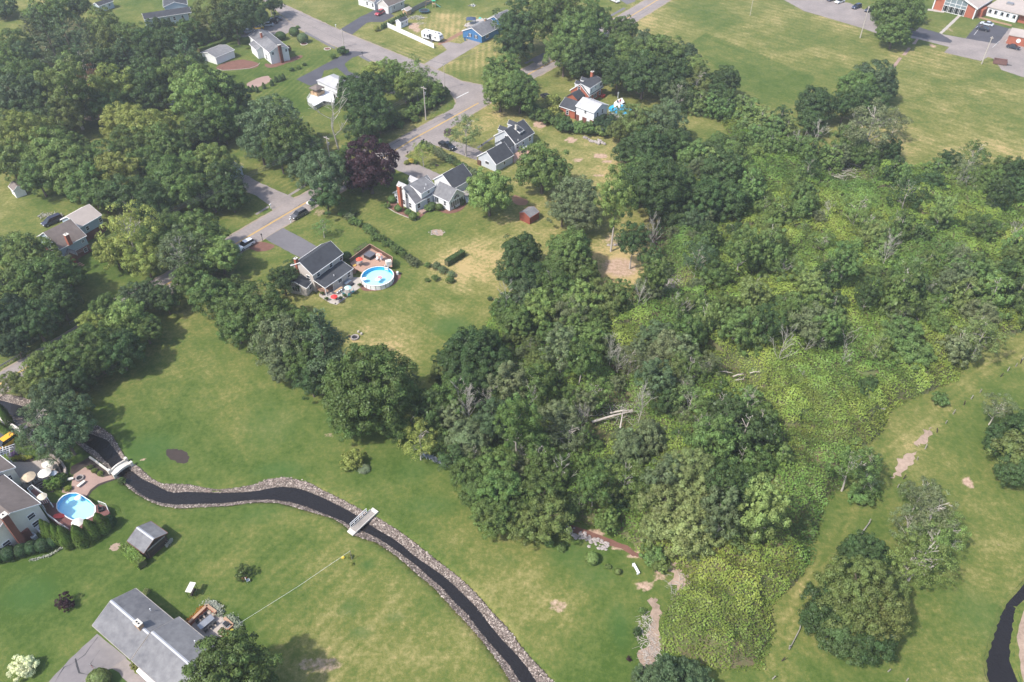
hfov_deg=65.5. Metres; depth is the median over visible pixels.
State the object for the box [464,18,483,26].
back deck
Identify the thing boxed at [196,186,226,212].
broadleaf tree
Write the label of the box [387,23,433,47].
vinyl fence
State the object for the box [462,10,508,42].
blue house
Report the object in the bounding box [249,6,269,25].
broadleaf tree
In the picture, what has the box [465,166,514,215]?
broadleaf tree
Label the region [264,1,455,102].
road shoulder
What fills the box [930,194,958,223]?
woodland tree
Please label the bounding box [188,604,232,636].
patio wall
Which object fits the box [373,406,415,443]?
broadleaf tree
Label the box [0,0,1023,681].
ground
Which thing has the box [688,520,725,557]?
oak tree
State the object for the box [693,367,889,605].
goldenrod
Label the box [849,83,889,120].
broadleaf tree
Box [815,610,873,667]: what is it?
broadleaf tree
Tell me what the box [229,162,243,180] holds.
pale house
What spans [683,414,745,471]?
oak tree
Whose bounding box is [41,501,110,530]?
red deck
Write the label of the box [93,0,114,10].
outbuilding
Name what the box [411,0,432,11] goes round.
board fence
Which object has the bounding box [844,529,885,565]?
broadleaf tree
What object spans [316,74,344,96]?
white garage house
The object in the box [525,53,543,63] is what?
sidewalk
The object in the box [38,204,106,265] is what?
brick cottage
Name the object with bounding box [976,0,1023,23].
school wing
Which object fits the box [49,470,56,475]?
umbrella
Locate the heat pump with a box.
[31,532,37,539]
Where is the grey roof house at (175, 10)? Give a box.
[142,0,191,24]
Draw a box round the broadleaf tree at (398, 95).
[394,85,415,102]
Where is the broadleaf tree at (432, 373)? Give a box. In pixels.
[426,362,445,384]
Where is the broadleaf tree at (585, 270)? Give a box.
[560,252,600,285]
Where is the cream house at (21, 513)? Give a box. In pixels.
[0,455,49,547]
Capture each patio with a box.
[9,458,60,490]
[62,467,113,496]
[191,609,224,637]
[319,277,361,304]
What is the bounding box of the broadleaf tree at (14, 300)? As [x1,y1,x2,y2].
[0,292,35,334]
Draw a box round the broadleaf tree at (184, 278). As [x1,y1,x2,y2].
[169,262,211,298]
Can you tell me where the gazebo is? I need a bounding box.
[309,84,324,96]
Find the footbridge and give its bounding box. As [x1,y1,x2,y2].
[347,508,377,535]
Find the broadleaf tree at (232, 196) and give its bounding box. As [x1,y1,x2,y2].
[211,181,250,212]
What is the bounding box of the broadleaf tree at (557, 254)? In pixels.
[539,246,573,280]
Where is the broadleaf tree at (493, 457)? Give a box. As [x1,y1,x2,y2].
[473,444,519,486]
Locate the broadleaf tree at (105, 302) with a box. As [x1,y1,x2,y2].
[86,291,117,322]
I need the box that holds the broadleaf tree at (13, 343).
[0,328,36,358]
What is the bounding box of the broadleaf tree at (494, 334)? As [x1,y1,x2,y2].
[470,325,505,350]
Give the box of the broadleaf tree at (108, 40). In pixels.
[85,25,125,55]
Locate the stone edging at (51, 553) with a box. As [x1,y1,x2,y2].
[29,547,62,560]
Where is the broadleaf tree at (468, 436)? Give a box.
[443,417,492,455]
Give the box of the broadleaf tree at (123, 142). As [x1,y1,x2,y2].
[108,120,154,153]
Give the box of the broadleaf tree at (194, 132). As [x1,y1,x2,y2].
[178,111,218,146]
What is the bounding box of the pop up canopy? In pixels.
[466,17,475,24]
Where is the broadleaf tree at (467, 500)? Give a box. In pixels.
[458,472,498,508]
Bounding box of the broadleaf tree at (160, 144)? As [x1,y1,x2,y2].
[143,121,192,160]
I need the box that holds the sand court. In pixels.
[247,76,270,86]
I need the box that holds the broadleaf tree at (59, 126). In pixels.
[47,121,69,134]
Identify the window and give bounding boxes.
[2,539,11,546]
[26,511,35,520]
[31,519,38,527]
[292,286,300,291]
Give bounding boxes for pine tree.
[18,12,42,48]
[26,3,55,48]
[32,11,73,61]
[48,5,83,49]
[70,14,97,57]
[71,35,91,70]
[79,30,107,73]
[110,33,145,74]
[167,49,181,72]
[172,32,207,65]
[186,44,215,75]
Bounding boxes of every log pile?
[38,211,63,219]
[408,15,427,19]
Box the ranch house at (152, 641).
[92,588,234,681]
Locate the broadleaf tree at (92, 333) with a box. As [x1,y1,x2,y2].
[62,321,121,376]
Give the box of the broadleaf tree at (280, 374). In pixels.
[267,353,294,383]
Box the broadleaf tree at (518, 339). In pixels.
[501,325,526,346]
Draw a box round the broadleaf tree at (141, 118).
[120,104,183,140]
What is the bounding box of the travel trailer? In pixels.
[421,29,443,41]
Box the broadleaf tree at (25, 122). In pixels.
[0,110,56,158]
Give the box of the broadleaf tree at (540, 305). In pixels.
[517,286,559,326]
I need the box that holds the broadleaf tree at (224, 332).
[214,307,258,347]
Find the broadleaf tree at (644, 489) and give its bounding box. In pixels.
[635,482,651,498]
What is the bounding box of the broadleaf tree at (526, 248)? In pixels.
[500,231,542,262]
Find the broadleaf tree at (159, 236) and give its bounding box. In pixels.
[136,221,178,256]
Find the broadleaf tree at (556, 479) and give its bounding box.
[522,450,570,494]
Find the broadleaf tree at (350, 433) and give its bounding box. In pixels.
[325,400,373,441]
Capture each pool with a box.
[56,493,95,519]
[361,266,393,289]
[608,104,631,117]
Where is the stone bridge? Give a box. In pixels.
[107,456,133,478]
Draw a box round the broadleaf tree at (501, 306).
[488,291,518,321]
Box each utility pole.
[421,86,426,119]
[860,7,869,37]
[981,36,993,63]
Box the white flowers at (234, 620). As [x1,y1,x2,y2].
[223,612,242,628]
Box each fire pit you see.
[75,474,83,481]
[351,334,358,340]
[432,229,442,235]
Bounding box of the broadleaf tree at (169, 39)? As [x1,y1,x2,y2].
[150,26,193,56]
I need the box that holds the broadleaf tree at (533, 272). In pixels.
[508,260,543,291]
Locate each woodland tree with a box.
[33,50,96,129]
[52,45,89,71]
[436,442,468,471]
[437,399,467,426]
[487,360,530,399]
[492,392,542,453]
[511,455,532,480]
[519,363,556,404]
[535,354,558,373]
[537,398,576,432]
[538,321,585,372]
[545,369,566,388]
[563,336,601,384]
[572,387,598,416]
[573,449,592,470]
[576,462,614,507]
[593,163,638,251]
[595,454,619,477]
[601,334,614,350]
[604,349,621,368]
[609,278,638,307]
[610,374,625,391]
[613,220,651,268]
[630,337,648,354]
[634,357,676,398]
[637,242,663,265]
[637,255,669,289]
[639,453,681,496]
[666,226,679,238]
[666,294,686,317]
[667,309,704,346]
[668,332,699,365]
[689,223,701,232]
[696,221,722,243]
[699,459,755,519]
[699,484,747,540]
[701,206,713,223]
[711,291,738,313]
[717,305,755,343]
[724,222,761,273]
[729,471,791,539]
[742,151,752,165]
[748,302,786,343]
[783,210,800,224]
[785,167,811,193]
[791,196,813,221]
[795,266,826,295]
[810,305,846,347]
[827,240,867,281]
[838,314,849,331]
[850,235,863,252]
[853,275,883,307]
[893,161,913,184]
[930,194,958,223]
[938,240,958,258]
[947,257,965,272]
[959,251,991,280]
[982,174,1016,205]
[998,256,1017,276]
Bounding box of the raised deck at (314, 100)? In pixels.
[307,87,334,108]
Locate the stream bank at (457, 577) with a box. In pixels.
[0,395,546,681]
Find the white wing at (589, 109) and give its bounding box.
[575,97,608,122]
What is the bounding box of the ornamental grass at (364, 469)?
[357,464,369,473]
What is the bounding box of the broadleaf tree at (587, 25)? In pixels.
[552,9,604,47]
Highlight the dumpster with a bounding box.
[993,58,1011,65]
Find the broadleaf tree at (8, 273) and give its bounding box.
[0,257,47,308]
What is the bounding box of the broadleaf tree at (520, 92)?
[499,68,540,113]
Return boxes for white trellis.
[1,444,15,462]
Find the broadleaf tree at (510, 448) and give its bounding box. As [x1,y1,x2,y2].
[505,430,532,451]
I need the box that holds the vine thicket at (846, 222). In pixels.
[532,100,1023,672]
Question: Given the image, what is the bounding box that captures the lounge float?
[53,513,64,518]
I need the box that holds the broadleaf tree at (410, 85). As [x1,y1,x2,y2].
[394,71,427,101]
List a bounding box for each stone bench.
[77,480,85,486]
[632,563,639,574]
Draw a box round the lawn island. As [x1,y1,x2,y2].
[104,669,126,681]
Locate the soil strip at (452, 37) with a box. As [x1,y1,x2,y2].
[438,31,462,44]
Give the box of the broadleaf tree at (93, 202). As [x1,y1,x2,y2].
[81,183,114,212]
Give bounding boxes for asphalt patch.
[406,134,420,141]
[442,113,453,119]
[532,55,544,63]
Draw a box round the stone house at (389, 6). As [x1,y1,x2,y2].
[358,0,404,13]
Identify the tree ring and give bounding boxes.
[109,543,119,550]
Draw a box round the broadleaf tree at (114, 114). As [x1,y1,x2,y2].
[98,100,139,139]
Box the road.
[0,0,669,394]
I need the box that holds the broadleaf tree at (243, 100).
[225,81,250,109]
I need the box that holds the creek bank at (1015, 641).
[983,579,1023,681]
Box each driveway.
[49,634,126,681]
[120,278,164,302]
[240,175,294,209]
[265,228,316,257]
[296,51,394,92]
[342,9,393,33]
[386,151,440,179]
[425,39,479,68]
[427,133,482,159]
[621,0,634,3]
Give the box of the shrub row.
[353,242,369,253]
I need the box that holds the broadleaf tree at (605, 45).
[587,36,617,75]
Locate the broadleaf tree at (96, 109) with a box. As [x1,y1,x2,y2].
[86,91,123,120]
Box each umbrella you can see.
[20,471,35,486]
[37,493,47,504]
[38,468,50,477]
[42,459,53,469]
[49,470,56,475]
[71,518,83,531]
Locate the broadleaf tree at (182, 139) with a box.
[162,132,190,158]
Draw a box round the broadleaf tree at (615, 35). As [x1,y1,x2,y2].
[603,31,630,45]
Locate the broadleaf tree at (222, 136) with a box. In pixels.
[210,119,240,144]
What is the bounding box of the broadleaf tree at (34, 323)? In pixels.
[8,298,65,341]
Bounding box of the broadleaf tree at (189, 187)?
[160,168,210,212]
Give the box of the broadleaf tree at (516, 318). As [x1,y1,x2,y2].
[495,303,534,339]
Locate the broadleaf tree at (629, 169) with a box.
[613,166,639,196]
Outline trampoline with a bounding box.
[419,8,428,11]
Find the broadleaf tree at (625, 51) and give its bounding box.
[606,35,643,61]
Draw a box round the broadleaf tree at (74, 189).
[63,161,115,207]
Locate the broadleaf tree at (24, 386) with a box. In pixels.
[17,367,50,399]
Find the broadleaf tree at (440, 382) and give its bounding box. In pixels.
[433,373,453,392]
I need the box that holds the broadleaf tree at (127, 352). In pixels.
[94,326,146,375]
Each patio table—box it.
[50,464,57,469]
[197,614,214,628]
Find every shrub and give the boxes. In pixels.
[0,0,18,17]
[0,545,15,561]
[6,654,39,681]
[12,543,26,557]
[24,540,36,554]
[34,537,50,552]
[42,475,63,490]
[47,535,58,547]
[48,472,65,484]
[48,481,62,490]
[54,591,74,612]
[60,472,68,483]
[63,485,71,491]
[86,667,111,681]
[101,514,116,527]
[117,477,125,484]
[129,662,136,669]
[134,49,163,65]
[142,588,150,595]
[190,31,203,46]
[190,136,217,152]
[200,26,216,43]
[214,26,233,39]
[222,273,246,289]
[234,563,252,581]
[276,32,285,39]
[289,27,299,35]
[294,305,308,315]
[296,33,307,42]
[332,149,346,157]
[336,46,348,53]
[337,208,348,216]
[339,448,363,470]
[340,142,356,154]
[342,251,351,260]
[343,212,353,219]
[347,216,358,224]
[348,208,358,214]
[354,219,363,226]
[362,223,371,229]
[364,226,376,233]
[369,232,379,239]
[376,234,385,241]
[380,123,391,131]
[382,238,393,246]
[384,202,390,207]
[386,112,404,123]
[387,195,395,202]
[391,245,403,253]
[394,121,404,128]
[394,204,402,211]
[398,108,415,121]
[398,251,407,257]
[404,209,411,214]
[404,253,412,261]
[407,102,424,113]
[407,257,419,267]
[408,212,417,219]
[410,115,418,121]
[420,97,435,109]
[420,419,451,436]
[423,262,431,267]
[424,426,454,452]
[427,93,445,102]
[427,202,435,209]
[431,261,440,269]
[431,274,438,280]
[432,147,443,156]
[435,203,442,210]
[437,151,445,159]
[438,265,447,273]
[440,153,449,159]
[443,86,450,95]
[445,154,455,162]
[445,276,454,283]
[446,270,454,276]
[453,160,460,165]
[469,168,477,174]
[521,100,537,111]
[526,105,545,120]
[535,108,555,123]
[543,94,561,107]
[544,534,554,547]
[545,104,564,115]
[550,113,571,129]
[556,542,567,552]
[557,117,576,131]
[570,66,589,78]
[570,120,582,133]
[580,121,597,133]
[585,551,598,565]
[594,125,606,135]
[604,563,610,568]
[614,568,620,574]
[632,627,641,635]
[638,542,665,568]
[638,607,645,614]
[651,558,673,573]
[846,486,874,506]
[931,391,950,405]
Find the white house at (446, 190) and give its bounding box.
[393,163,471,213]
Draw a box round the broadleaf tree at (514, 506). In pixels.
[498,484,531,525]
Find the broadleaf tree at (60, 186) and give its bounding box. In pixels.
[57,170,81,200]
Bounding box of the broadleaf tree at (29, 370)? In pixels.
[19,346,66,390]
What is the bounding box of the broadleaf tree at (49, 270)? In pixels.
[8,251,87,297]
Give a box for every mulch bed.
[166,449,188,463]
[216,60,258,69]
[249,242,273,250]
[265,55,302,67]
[387,200,466,217]
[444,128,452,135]
[566,525,638,556]
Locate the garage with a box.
[200,45,234,64]
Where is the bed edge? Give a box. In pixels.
[86,479,114,497]
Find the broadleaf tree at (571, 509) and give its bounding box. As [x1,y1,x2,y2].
[549,493,581,528]
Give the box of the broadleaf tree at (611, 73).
[601,56,636,94]
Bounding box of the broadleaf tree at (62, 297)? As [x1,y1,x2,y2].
[31,280,84,321]
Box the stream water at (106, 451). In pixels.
[0,400,535,681]
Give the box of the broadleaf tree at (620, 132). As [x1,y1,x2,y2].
[606,120,631,142]
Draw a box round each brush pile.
[590,403,649,426]
[612,362,631,374]
[640,230,667,251]
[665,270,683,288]
[665,573,689,597]
[820,167,858,178]
[831,158,880,174]
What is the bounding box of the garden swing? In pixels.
[185,582,197,597]
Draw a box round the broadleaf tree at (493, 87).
[482,73,518,111]
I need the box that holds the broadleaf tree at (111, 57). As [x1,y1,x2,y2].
[87,43,137,76]
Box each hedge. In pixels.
[118,541,147,569]
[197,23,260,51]
[444,249,465,266]
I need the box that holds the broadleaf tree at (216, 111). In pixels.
[184,93,237,142]
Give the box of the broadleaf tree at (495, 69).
[481,51,523,81]
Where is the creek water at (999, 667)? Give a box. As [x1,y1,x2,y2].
[986,585,1023,681]
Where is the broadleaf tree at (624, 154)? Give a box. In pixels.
[610,138,638,163]
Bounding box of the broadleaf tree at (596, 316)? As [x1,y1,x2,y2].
[582,305,611,328]
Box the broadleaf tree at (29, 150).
[14,126,76,166]
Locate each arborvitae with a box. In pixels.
[0,406,14,426]
[39,519,47,537]
[43,521,52,542]
[50,523,65,546]
[56,525,75,550]
[70,524,91,549]
[82,519,101,542]
[93,512,112,534]
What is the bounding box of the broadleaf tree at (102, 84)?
[87,62,142,103]
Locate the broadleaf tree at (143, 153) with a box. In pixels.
[122,145,160,179]
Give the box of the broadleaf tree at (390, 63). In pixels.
[375,56,399,82]
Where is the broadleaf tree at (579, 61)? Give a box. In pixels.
[562,36,605,76]
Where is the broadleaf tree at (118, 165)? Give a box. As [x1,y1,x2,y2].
[93,148,145,185]
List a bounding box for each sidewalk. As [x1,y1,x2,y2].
[287,185,304,195]
[305,32,334,48]
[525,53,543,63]
[611,7,625,15]
[928,9,943,12]
[940,15,959,33]
[976,16,1011,25]
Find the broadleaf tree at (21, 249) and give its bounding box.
[0,230,61,270]
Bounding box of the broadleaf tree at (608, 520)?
[594,504,620,534]
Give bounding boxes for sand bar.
[1017,611,1023,680]
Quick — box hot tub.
[363,250,375,259]
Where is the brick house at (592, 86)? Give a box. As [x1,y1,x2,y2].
[559,70,605,118]
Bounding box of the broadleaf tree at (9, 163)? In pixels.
[0,139,33,181]
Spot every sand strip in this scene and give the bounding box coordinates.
[890,452,915,477]
[914,427,932,447]
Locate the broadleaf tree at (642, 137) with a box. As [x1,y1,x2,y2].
[620,125,664,156]
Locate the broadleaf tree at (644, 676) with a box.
[630,662,656,681]
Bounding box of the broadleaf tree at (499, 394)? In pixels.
[487,376,513,408]
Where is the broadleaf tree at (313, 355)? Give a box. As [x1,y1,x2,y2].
[302,345,340,375]
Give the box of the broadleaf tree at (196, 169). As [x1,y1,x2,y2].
[179,149,217,179]
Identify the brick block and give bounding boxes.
[1006,28,1023,46]
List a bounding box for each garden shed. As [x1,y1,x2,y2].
[8,181,26,197]
[127,521,168,558]
[395,16,407,27]
[519,206,539,223]
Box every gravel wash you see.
[637,597,661,673]
[668,560,689,596]
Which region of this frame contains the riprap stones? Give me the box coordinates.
[0,393,554,681]
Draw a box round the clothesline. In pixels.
[240,552,351,622]
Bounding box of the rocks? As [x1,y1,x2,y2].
[632,611,661,663]
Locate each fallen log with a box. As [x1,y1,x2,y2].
[592,411,632,422]
[610,406,631,413]
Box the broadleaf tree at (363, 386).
[319,342,420,431]
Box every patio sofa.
[98,505,103,511]
[343,278,351,285]
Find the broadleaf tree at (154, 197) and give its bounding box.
[128,178,182,220]
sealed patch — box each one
[906,27,951,42]
[966,21,1008,43]
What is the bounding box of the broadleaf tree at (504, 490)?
[471,463,526,516]
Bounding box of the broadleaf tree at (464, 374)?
[441,359,488,404]
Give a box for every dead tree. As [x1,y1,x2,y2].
[308,79,347,150]
[450,377,480,409]
[456,383,475,418]
[474,385,497,404]
[491,279,516,304]
[553,453,575,478]
[576,403,589,428]
[604,332,620,365]
[613,349,625,373]
[628,279,647,302]
[630,378,655,422]
[646,212,662,244]
[672,293,694,310]
[737,387,759,409]
[770,323,798,358]
[814,119,831,137]
[821,200,836,214]
[843,327,860,348]
[879,228,901,263]
[1010,220,1023,236]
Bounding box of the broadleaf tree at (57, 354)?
[34,332,98,381]
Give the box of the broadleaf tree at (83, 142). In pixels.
[67,130,90,149]
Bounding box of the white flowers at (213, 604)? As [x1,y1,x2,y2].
[199,597,224,616]
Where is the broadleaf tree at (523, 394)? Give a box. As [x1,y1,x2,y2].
[516,387,530,404]
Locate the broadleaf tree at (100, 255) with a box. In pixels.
[91,235,135,270]
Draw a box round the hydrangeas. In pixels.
[421,452,441,464]
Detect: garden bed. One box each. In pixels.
[15,453,33,461]
[53,458,67,476]
[70,457,111,476]
[512,195,527,204]
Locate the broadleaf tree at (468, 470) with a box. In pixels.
[448,451,482,496]
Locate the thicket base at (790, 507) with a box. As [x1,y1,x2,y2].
[410,103,1023,667]
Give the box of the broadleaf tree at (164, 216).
[156,207,193,242]
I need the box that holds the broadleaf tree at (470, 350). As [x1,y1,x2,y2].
[442,324,497,372]
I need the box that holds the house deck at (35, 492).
[27,485,53,515]
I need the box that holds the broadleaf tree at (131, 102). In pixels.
[124,92,148,110]
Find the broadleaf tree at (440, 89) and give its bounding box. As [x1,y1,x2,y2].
[424,80,445,97]
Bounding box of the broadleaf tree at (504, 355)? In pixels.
[474,342,511,376]
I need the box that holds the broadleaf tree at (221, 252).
[196,235,241,273]
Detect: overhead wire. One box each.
[0,156,287,282]
[1,138,328,284]
[4,151,293,278]
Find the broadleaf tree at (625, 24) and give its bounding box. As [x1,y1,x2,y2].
[608,14,638,39]
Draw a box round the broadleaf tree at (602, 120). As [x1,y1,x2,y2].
[592,114,621,136]
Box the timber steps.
[34,481,53,491]
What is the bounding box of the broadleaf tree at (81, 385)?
[54,362,97,398]
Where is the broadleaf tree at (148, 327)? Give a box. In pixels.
[129,312,163,344]
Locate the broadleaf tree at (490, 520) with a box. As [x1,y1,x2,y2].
[469,498,513,538]
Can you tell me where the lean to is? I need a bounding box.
[402,6,411,15]
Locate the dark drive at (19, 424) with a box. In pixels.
[1,419,54,450]
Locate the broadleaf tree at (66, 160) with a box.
[36,137,90,193]
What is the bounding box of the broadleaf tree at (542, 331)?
[535,321,561,343]
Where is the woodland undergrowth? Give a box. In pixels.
[403,284,555,519]
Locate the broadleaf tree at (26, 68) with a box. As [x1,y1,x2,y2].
[0,57,48,88]
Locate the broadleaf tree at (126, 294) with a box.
[114,281,156,311]
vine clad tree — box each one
[661,88,678,104]
[672,85,696,113]
[681,542,705,561]
[687,90,710,116]
[691,60,712,87]
[691,299,723,345]
[694,292,710,309]
[698,385,745,415]
[699,146,725,162]
[702,92,722,117]
[703,398,748,429]
[712,377,727,390]
[713,98,734,121]
[719,402,782,457]
[722,139,737,149]
[724,515,760,555]
[725,438,767,479]
[730,384,763,415]
[732,114,754,134]
[733,96,764,120]
[733,274,772,309]
[733,309,771,357]
[734,94,746,107]
[738,166,767,207]
[739,400,754,422]
[743,105,775,132]
[744,218,789,277]
[745,402,779,428]
[746,123,766,142]
[753,427,789,465]
[758,114,788,138]
[758,128,783,153]
[765,195,795,227]
[770,104,796,133]
[772,443,794,465]
[776,132,800,157]
[778,115,800,135]
[791,135,804,151]
[796,132,826,167]
[805,282,837,313]
[808,258,846,295]
[817,144,844,170]
[820,290,848,313]
[862,237,899,264]
[872,262,923,323]
[877,154,904,186]
[888,208,916,247]
[902,227,915,242]
[906,270,929,308]
[908,223,931,243]
[918,249,941,268]
[921,157,950,172]
[929,259,944,270]
[934,325,982,368]
[941,277,983,312]
[964,269,1015,320]
[995,222,1009,234]
[996,228,1023,255]
[998,276,1023,312]
[1006,255,1023,278]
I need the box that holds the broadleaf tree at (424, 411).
[405,388,444,429]
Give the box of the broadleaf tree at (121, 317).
[97,295,150,333]
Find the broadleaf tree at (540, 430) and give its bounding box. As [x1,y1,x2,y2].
[516,424,550,454]
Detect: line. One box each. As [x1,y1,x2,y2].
[1,104,476,383]
[21,105,473,370]
[75,658,87,674]
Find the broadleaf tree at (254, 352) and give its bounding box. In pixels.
[249,331,270,358]
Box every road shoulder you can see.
[0,102,491,396]
[0,113,442,371]
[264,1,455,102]
[283,3,481,84]
[520,0,644,69]
[540,0,670,75]
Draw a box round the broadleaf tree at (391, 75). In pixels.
[383,65,405,90]
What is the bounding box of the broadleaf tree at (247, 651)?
[181,626,284,681]
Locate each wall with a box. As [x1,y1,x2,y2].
[0,417,19,431]
[50,454,66,472]
[89,456,106,470]
[147,537,166,557]
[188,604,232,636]
[565,525,609,550]
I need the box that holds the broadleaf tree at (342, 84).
[336,74,360,97]
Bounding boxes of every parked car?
[0,432,17,452]
[40,212,62,226]
[238,237,254,250]
[243,28,254,33]
[253,25,263,28]
[263,21,273,26]
[269,18,278,23]
[290,207,307,219]
[374,8,384,15]
[438,140,455,150]
[851,3,861,8]
[976,26,989,31]
[980,21,993,26]
[1006,43,1020,49]
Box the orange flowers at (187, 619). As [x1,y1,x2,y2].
[184,606,201,623]
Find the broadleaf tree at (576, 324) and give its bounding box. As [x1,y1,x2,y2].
[556,312,586,340]
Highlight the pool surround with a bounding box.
[361,271,400,290]
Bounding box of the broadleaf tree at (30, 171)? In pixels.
[16,155,57,196]
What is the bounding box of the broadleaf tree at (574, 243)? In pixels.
[545,224,592,268]
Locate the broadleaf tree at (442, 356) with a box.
[430,347,461,380]
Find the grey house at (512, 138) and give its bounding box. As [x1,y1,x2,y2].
[477,119,534,170]
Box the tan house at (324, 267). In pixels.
[284,241,352,295]
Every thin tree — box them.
[8,398,60,445]
[13,423,49,458]
[35,437,71,466]
[72,63,96,90]
[94,199,163,258]
[154,223,207,271]
[311,218,332,237]
[312,132,325,149]
[395,53,432,100]
[396,419,437,460]
[402,408,422,439]
[405,367,421,393]
[410,142,433,166]
[415,69,440,96]
[444,113,482,156]
[459,443,486,461]
[519,331,541,352]
[522,432,556,470]
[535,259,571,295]
[543,416,590,451]
[565,487,594,513]
[573,421,594,448]
[575,371,614,409]
[591,478,623,511]
[600,458,646,498]
[607,103,622,117]
[614,345,648,377]
[635,346,668,379]
[636,291,652,301]
[646,203,673,222]
[658,79,692,111]
[658,354,689,391]
[659,259,672,273]
[666,370,696,403]
[667,424,691,446]
[668,384,710,419]
[670,350,706,387]
[671,405,691,426]
[682,236,717,277]
[684,65,711,94]
[690,349,721,377]
[725,221,741,239]
[734,465,759,492]
[752,192,773,214]
[763,246,807,281]
[767,291,792,312]
[795,153,823,178]
[795,219,810,235]
[809,228,836,249]
[824,436,883,491]
[838,97,899,154]
[841,187,878,224]
[848,207,882,237]
[853,300,868,314]
[856,447,886,476]
[857,465,884,493]
[861,482,882,501]
[862,328,894,362]
[866,163,881,177]
[866,221,899,248]
[881,106,913,134]
[883,300,916,323]
[884,544,928,586]
[886,168,934,208]
[886,527,960,587]
[887,256,929,296]
[887,505,930,543]
[896,475,942,511]
[900,484,960,535]
[907,299,930,323]
[907,519,962,570]
[917,277,941,294]
[925,511,971,552]
[932,291,952,310]
[945,241,980,266]
[946,153,981,183]
[953,312,1014,359]
[957,139,991,167]
[963,222,978,239]
[981,392,1019,424]
[982,202,1003,215]
[1014,290,1023,321]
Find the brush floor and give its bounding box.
[664,278,675,291]
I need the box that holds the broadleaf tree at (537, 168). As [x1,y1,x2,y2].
[512,139,573,193]
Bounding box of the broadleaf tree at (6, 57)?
[0,41,29,68]
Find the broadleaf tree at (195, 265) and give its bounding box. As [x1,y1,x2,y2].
[182,246,217,274]
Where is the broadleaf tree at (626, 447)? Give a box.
[610,427,650,470]
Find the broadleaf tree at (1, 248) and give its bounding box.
[0,231,17,260]
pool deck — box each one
[349,244,392,273]
[614,98,623,107]
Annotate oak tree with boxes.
[0,27,33,51]
[0,71,45,116]
[0,107,17,126]
[0,370,23,395]
[7,74,51,101]
[11,40,41,59]
[20,0,76,39]
[23,377,74,416]
[27,95,61,124]
[29,406,98,460]
[32,75,68,104]
[43,95,88,134]
[50,390,96,426]
[55,86,98,124]
[56,0,92,23]
[73,310,104,328]
[78,6,123,38]
[95,173,149,218]
[119,57,170,108]
[120,239,168,277]
[126,79,157,108]
[129,26,166,56]
[137,277,166,301]
[144,17,176,33]
[144,78,174,112]
[146,283,182,314]
[154,53,210,108]
[168,63,236,114]
[173,207,231,250]
[174,17,202,39]
[186,273,235,316]
[189,0,229,38]
[192,142,240,177]
[199,159,248,204]
[203,69,244,108]
[209,0,260,44]
[217,279,281,331]
[228,103,249,131]
[233,92,303,146]
[234,0,267,18]
[236,123,271,164]
[244,297,296,332]
[247,312,307,367]
[258,115,314,166]
[260,139,296,173]
[263,0,285,15]
[266,266,300,295]
[277,308,324,340]
[280,257,299,271]
[282,129,322,160]
[286,159,314,185]
[291,367,326,399]
[295,149,351,192]
[308,179,345,214]
[332,158,352,186]
[334,78,387,117]
[342,105,387,149]
[350,70,395,98]
[359,61,388,77]
[359,96,397,133]
[432,374,475,421]
[471,397,510,439]
[490,0,547,42]
[492,250,535,291]
[493,26,534,60]
[506,508,547,545]
[507,277,537,306]
[512,445,529,457]
[514,345,527,360]
[517,473,569,518]
[519,492,575,542]
[521,397,551,422]
[523,350,544,367]
[526,326,535,336]
[527,0,583,43]
[536,271,575,307]
[542,34,582,76]
[544,192,577,226]
[551,174,601,220]
[553,293,590,328]
[559,384,582,409]
[561,277,604,318]
[563,197,602,231]
[570,321,609,356]
[581,434,604,452]
[588,277,627,317]
[609,427,620,443]
[616,103,653,137]
[621,156,648,172]
[635,318,674,345]
[637,482,687,531]
[638,513,670,547]
[643,97,689,134]
[650,385,681,417]
[652,499,716,556]
[653,446,714,508]
[666,472,719,523]
[682,298,696,312]
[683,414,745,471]
[686,278,705,293]
[687,230,719,257]
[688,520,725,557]
[692,255,736,290]
[710,212,727,223]
[717,501,773,546]
[739,452,777,484]
[747,142,764,158]
[757,222,789,251]
[774,291,817,330]
[785,300,837,350]
[797,579,846,634]
[804,168,816,179]
[811,554,898,636]
[832,92,861,122]
[841,579,912,649]
[848,264,876,283]
[863,265,893,285]
[874,567,911,603]
[878,314,924,349]
[890,335,937,373]
[913,169,947,190]
[926,315,951,334]
[935,148,962,169]
[958,298,1002,334]
[959,211,1004,241]
[984,155,1015,174]
[1004,306,1023,326]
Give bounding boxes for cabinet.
[385,259,391,265]
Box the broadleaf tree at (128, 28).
[114,21,150,52]
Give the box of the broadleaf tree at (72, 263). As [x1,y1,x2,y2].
[59,254,86,285]
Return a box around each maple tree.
[340,135,400,193]
[344,165,377,192]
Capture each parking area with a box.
[0,433,15,453]
[241,15,299,36]
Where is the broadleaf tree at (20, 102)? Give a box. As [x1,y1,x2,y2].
[7,95,40,119]
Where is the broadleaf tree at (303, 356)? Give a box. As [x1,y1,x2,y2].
[278,339,319,380]
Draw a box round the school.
[932,0,992,18]
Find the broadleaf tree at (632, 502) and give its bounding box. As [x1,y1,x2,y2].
[627,494,646,514]
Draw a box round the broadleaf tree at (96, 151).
[75,138,122,175]
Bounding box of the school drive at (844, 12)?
[785,0,1023,76]
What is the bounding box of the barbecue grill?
[222,620,230,627]
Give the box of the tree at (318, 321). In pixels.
[300,307,349,381]
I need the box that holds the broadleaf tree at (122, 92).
[105,87,137,103]
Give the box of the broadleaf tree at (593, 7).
[577,0,614,32]
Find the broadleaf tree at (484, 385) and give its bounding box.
[470,365,504,403]
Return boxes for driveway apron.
[111,658,146,681]
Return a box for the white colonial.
[248,29,289,63]
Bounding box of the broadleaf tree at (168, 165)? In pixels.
[144,153,197,193]
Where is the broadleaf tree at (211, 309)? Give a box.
[207,289,242,320]
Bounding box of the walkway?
[477,137,492,147]

